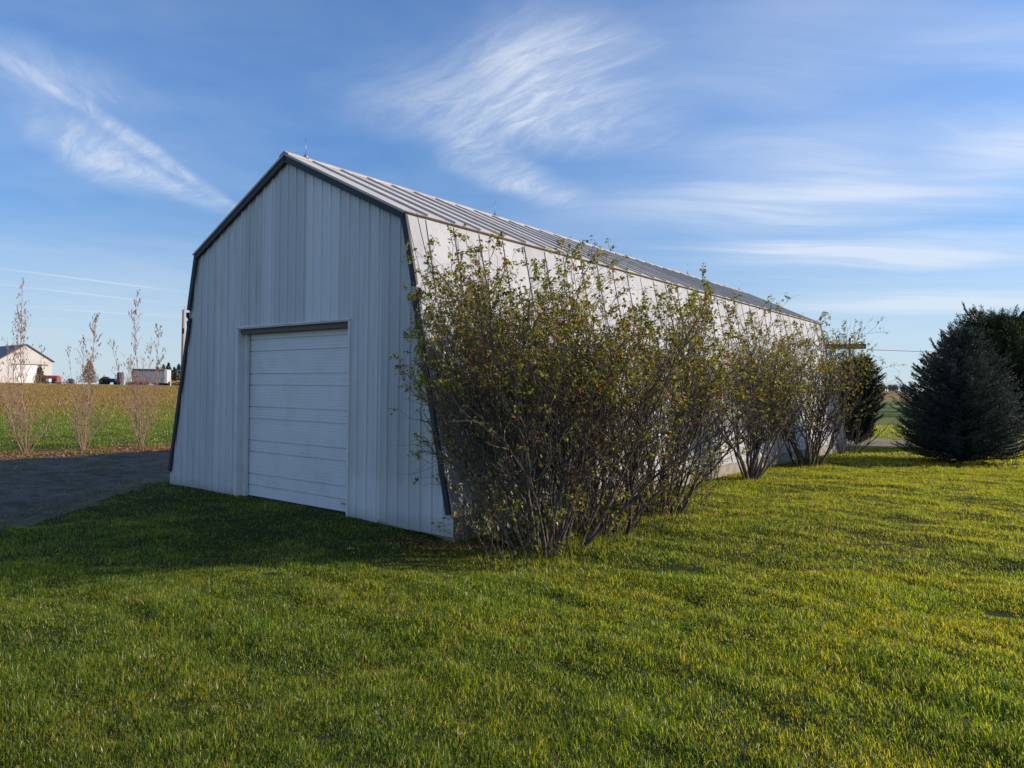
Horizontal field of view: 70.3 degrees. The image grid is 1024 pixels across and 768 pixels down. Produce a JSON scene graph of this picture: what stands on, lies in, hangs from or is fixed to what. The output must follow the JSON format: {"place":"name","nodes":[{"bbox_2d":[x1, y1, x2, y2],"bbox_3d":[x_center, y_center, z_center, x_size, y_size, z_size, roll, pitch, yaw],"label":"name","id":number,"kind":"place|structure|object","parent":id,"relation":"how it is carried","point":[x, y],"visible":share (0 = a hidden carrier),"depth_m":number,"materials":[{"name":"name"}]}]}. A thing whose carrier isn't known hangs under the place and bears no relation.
{"place":"outdoors","nodes":[
{"label":"outdoors","id":0,"kind":"place"},
{"bbox_2d":[0,385,1023,767],"bbox_3d":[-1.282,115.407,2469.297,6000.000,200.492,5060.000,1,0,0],"label":"ground","id":1,"kind":"structure","parent":0,"point":[364,537],"depth_m":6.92,"materials":[{"name":"green plant"}]},
{"bbox_2d":[0,344,54,383],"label":"barn","id":2,"kind":"structure","parent":1,"relation":"on","point":[34,357],"depth_m":126.13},
{"bbox_2d":[13,364,36,382],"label":"sliding door","id":3,"kind":"structure","parent":2,"relation":"in","point":[30,374],"depth_m":126.04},
{"bbox_2d":[0,278,66,453],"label":"young tree","id":4,"kind":"object","parent":1,"relation":"on","point":[25,420],"visible":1,"depth_m":20.83,"materials":[{"name":"brown plant"}]},
{"bbox_2d":[32,365,47,382],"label":"evergreen","id":5,"kind":"object","parent":1,"relation":"on","point":[37,378],"visible":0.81,"depth_m":115.81,"materials":[{"name":"green plant"}]},
{"bbox_2d":[43,375,60,383],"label":"red wagon","id":6,"kind":"object","parent":1,"relation":"on","point":[54,378],"visible":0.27,"depth_m":120.43,"materials":[{"name":"metal"}]},
{"bbox_2d":[45,379,71,383],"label":"flatbed trailer","id":7,"kind":"object","parent":1,"relation":"on","point":[48,380],"visible":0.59,"depth_m":117.33,"materials":[{"name":"metal"}]},
{"bbox_2d":[49,312,119,449],"bbox_3d":[-13.150,-0.069,22.032,1.881,4.295,1.890,1,0,0],"label":"young tree","id":8,"kind":"object","parent":1,"relation":"on","point":[86,394],"visible":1,"depth_m":22.12,"materials":[{"name":"brown plant"}]},
{"bbox_2d":[0,450,169,528],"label":"gravel yard","id":9,"kind":"structure","parent":1,"relation":"on","point":[58,475],"depth_m":15.43,"materials":[{"name":"grey gravel"}]},
{"bbox_2d":[0,442,170,461],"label":"fallen leaves","id":10,"kind":"object","parent":9,"relation":"on","point":[52,452],"visible":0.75,"depth_m":21.83,"materials":[{"name":"brown plant"}]},
{"bbox_2d":[0,382,178,422],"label":"dry weeds","id":11,"kind":"object","parent":1,"relation":"on","point":[106,393],"visible":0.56,"depth_m":61.79,"materials":[{"name":"brown plant"}]},
{"bbox_2d":[77,360,101,383],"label":"tree","id":12,"kind":"object","parent":1,"relation":"on","point":[86,370],"visible":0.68,"depth_m":117.87,"materials":[{"name":"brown plant"}]},
{"bbox_2d":[99,377,119,384],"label":"blue tractor","id":13,"kind":"object","parent":1,"relation":"on","point":[106,380],"visible":0.73,"depth_m":123.62,"materials":[{"name":"metal"}]},
{"bbox_2d":[117,372,123,384],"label":"grain bin","id":14,"kind":"object","parent":1,"relation":"on","point":[120,378],"visible":0.62,"depth_m":125.13,"materials":[{"name":"grey metal"}]},
{"bbox_2d":[108,289,166,446],"bbox_3d":[-11.794,-0.469,23.302,1.881,5.101,2.000,1,0,0],"label":"young tree","id":15,"kind":"object","parent":1,"relation":"on","point":[140,401],"visible":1,"depth_m":23.02,"materials":[{"name":"brown plant"}]},
{"bbox_2d":[134,378,150,384],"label":"farm implement","id":16,"kind":"object","parent":1,"relation":"on","point":[142,382],"visible":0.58,"depth_m":119.06,"materials":[{"name":"metal"}]},
{"bbox_2d":[132,369,170,384],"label":"box trailer","id":17,"kind":"object","parent":1,"relation":"on","point":[166,374],"visible":0.47,"depth_m":122.97,"materials":[{"name":"metal"}]},
{"bbox_2d":[166,362,175,383],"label":"conifer","id":18,"kind":"object","parent":1,"relation":"on","point":[168,366],"visible":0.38,"depth_m":140.57,"materials":[{"name":"green plant"}]},
{"bbox_2d":[168,380,179,384],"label":"lumber pile","id":19,"kind":"object","parent":1,"relation":"on","point":[173,382],"visible":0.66,"depth_m":118.67,"materials":[{"name":"brown wood"}]},
{"bbox_2d":[172,367,178,380],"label":"conifer","id":20,"kind":"object","parent":1,"relation":"on","point":[174,373],"visible":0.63,"depth_m":141.76,"materials":[{"name":"green plant"}]},
{"bbox_2d":[176,364,180,379],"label":"conifer","id":21,"kind":"object","parent":1,"relation":"on","point":[178,371],"visible":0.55,"depth_m":142.96,"materials":[{"name":"green plant"}]},
{"bbox_2d":[181,306,184,365],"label":"utility pole","id":22,"kind":"object","parent":1,"relation":"on","point":[183,332],"visible":0.62,"depth_m":67.92,"materials":[{"name":"grey wood"}]},
{"bbox_2d":[168,143,846,542],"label":"gambrel barn","id":23,"kind":"structure","parent":1,"relation":"on","point":[300,315],"depth_m":12.14,"materials":[{"name":"white metal"}]},
{"bbox_2d":[241,322,347,513],"bbox_3d":[-3.651,0.533,12.221,3.049,3.013,0.158,0,0,38],"label":"overhead door","id":24,"kind":"structure","parent":23,"relation":"in","point":[298,375],"depth_m":12.22,"materials":[{"name":"metal"}]},
{"bbox_2d":[8,458,1018,767],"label":"scattered leaves","id":25,"kind":"object","parent":1,"relation":"on","point":[516,610],"visible":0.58,"depth_m":7.35,"materials":[{"name":"plant"}]},
{"bbox_2d":[388,218,759,568],"bbox_3d":[0.625,0.037,9.658,4.435,4.352,4.826,1,0,0],"label":"lilac bush","id":26,"kind":"object","parent":1,"relation":"on","point":[529,493],"visible":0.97,"depth_m":9.04,"materials":[{"name":"green plant"}]},
{"bbox_2d":[381,462,862,567],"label":"leaf litter","id":27,"kind":"object","parent":1,"relation":"on","point":[425,545],"visible":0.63,"depth_m":9.69,"materials":[{"name":"brown plant"}]},
{"bbox_2d":[488,276,779,540],"bbox_3d":[1.692,0.326,10.405,4.480,3.796,3.572,0,-1,41],"label":"lilac bush","id":28,"kind":"object","parent":1,"relation":"on","point":[629,482],"visible":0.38,"depth_m":10.12,"materials":[{"name":"green plant"}]},
{"bbox_2d":[543,282,831,514],"bbox_3d":[2.833,0.262,12.049,4.430,3.916,4.063,0,0,26],"label":"lilac bush","id":29,"kind":"object","parent":1,"relation":"on","point":[691,435],"visible":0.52,"depth_m":11.87,"materials":[{"name":"green plant"}]},
{"bbox_2d":[687,312,854,480],"bbox_3d":[5.506,0.309,16.912,4.051,3.906,3.806,1,0,0],"label":"lilac bush","id":30,"kind":"object","parent":1,"relation":"on","point":[753,444],"visible":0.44,"depth_m":16.49,"materials":[{"name":"green plant"}]},
{"bbox_2d":[734,316,904,466],"bbox_3d":[8.576,0.264,19.892,3.527,4.137,5.049,0,0,39],"label":"lilac bush","id":31,"kind":"object","parent":1,"relation":"on","point":[812,454],"visible":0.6,"depth_m":19.64,"materials":[{"name":"green plant"}]},
{"bbox_2d":[826,338,865,440],"bbox_3d":[14.524,0.383,32.008,1.870,4.850,0.260,1,0,14],"label":"timber post","id":32,"kind":"object","parent":1,"relation":"on","point":[849,345],"visible":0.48,"depth_m":31.84,"materials":[{"name":"brown wood"}]},
{"bbox_2d":[866,349,929,351],"bbox_3d":[37.756,-2.507,48.870,56.226,2.757,0.026,1,0,-38],"label":"overhead wire","id":33,"kind":"object","parent":32,"relation":"attached to","point":[898,350],"visible":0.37,"depth_m":33.44,"materials":[{"name":"black metal"}]},
{"bbox_2d":[833,353,887,443],"bbox_3d":[14.235,0.639,30.018,2.437,3.911,2.393,1,0,0],"label":"juniper bush","id":34,"kind":"object","parent":1,"relation":"on","point":[866,423],"visible":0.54,"depth_m":29.46,"materials":[{"name":"green plant"}]},
{"bbox_2d":[829,415,896,453],"bbox_3d":[11.594,1.673,24.821,2.153,1.514,2.001,1,0,0],"label":"bare shrub","id":35,"kind":"object","parent":1,"relation":"on","point":[856,441],"visible":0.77,"depth_m":24.76,"materials":[{"name":"brown plant"}]},
{"bbox_2d":[881,382,907,390],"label":"wood","id":36,"kind":"object","parent":1,"relation":"on","point":[890,387],"visible":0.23,"depth_m":553.89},
{"bbox_2d":[909,350,934,404],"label":"windbreak tree","id":37,"kind":"object","parent":1,"relation":"on","point":[915,369],"visible":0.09,"depth_m":86.44,"materials":[{"name":"green plant"}]},
{"bbox_2d":[847,438,1021,449],"bbox_3d":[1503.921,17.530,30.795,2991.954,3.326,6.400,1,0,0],"label":"gravel drive","id":38,"kind":"structure","parent":1,"relation":"on","point":[884,442],"depth_m":30.72,"materials":[{"name":"grey gravel"}]},
{"bbox_2d":[887,324,1023,465],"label":"spruce tree","id":39,"kind":"object","parent":1,"relation":"on","point":[963,415],"visible":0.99,"depth_m":21.28,"materials":[{"name":"green plant"}]},
{"bbox_2d":[928,302,1023,443],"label":"pine tree","id":40,"kind":"object","parent":1,"relation":"on","point":[1003,329],"visible":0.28,"depth_m":26.71,"materials":[{"name":"green plant"}]},
{"bbox_2d":[0,457,1023,577],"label":"lawn grass","id":41,"kind":"structure","parent":0,"point":[825,498],"depth_m":10.54,"materials":[{"name":"green plant"}]},
{"bbox_2d":[0,405,1023,468],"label":"lawn grass","id":42,"kind":"structure","parent":0,"point":[163,425],"depth_m":26.43,"materials":[{"name":"green plant"}]},
{"bbox_2d":[0,0,1023,390],"label":"sky","id":43,"kind":"structure","parent":0,"point":[858,160],"materials":[{"name":"blue"}]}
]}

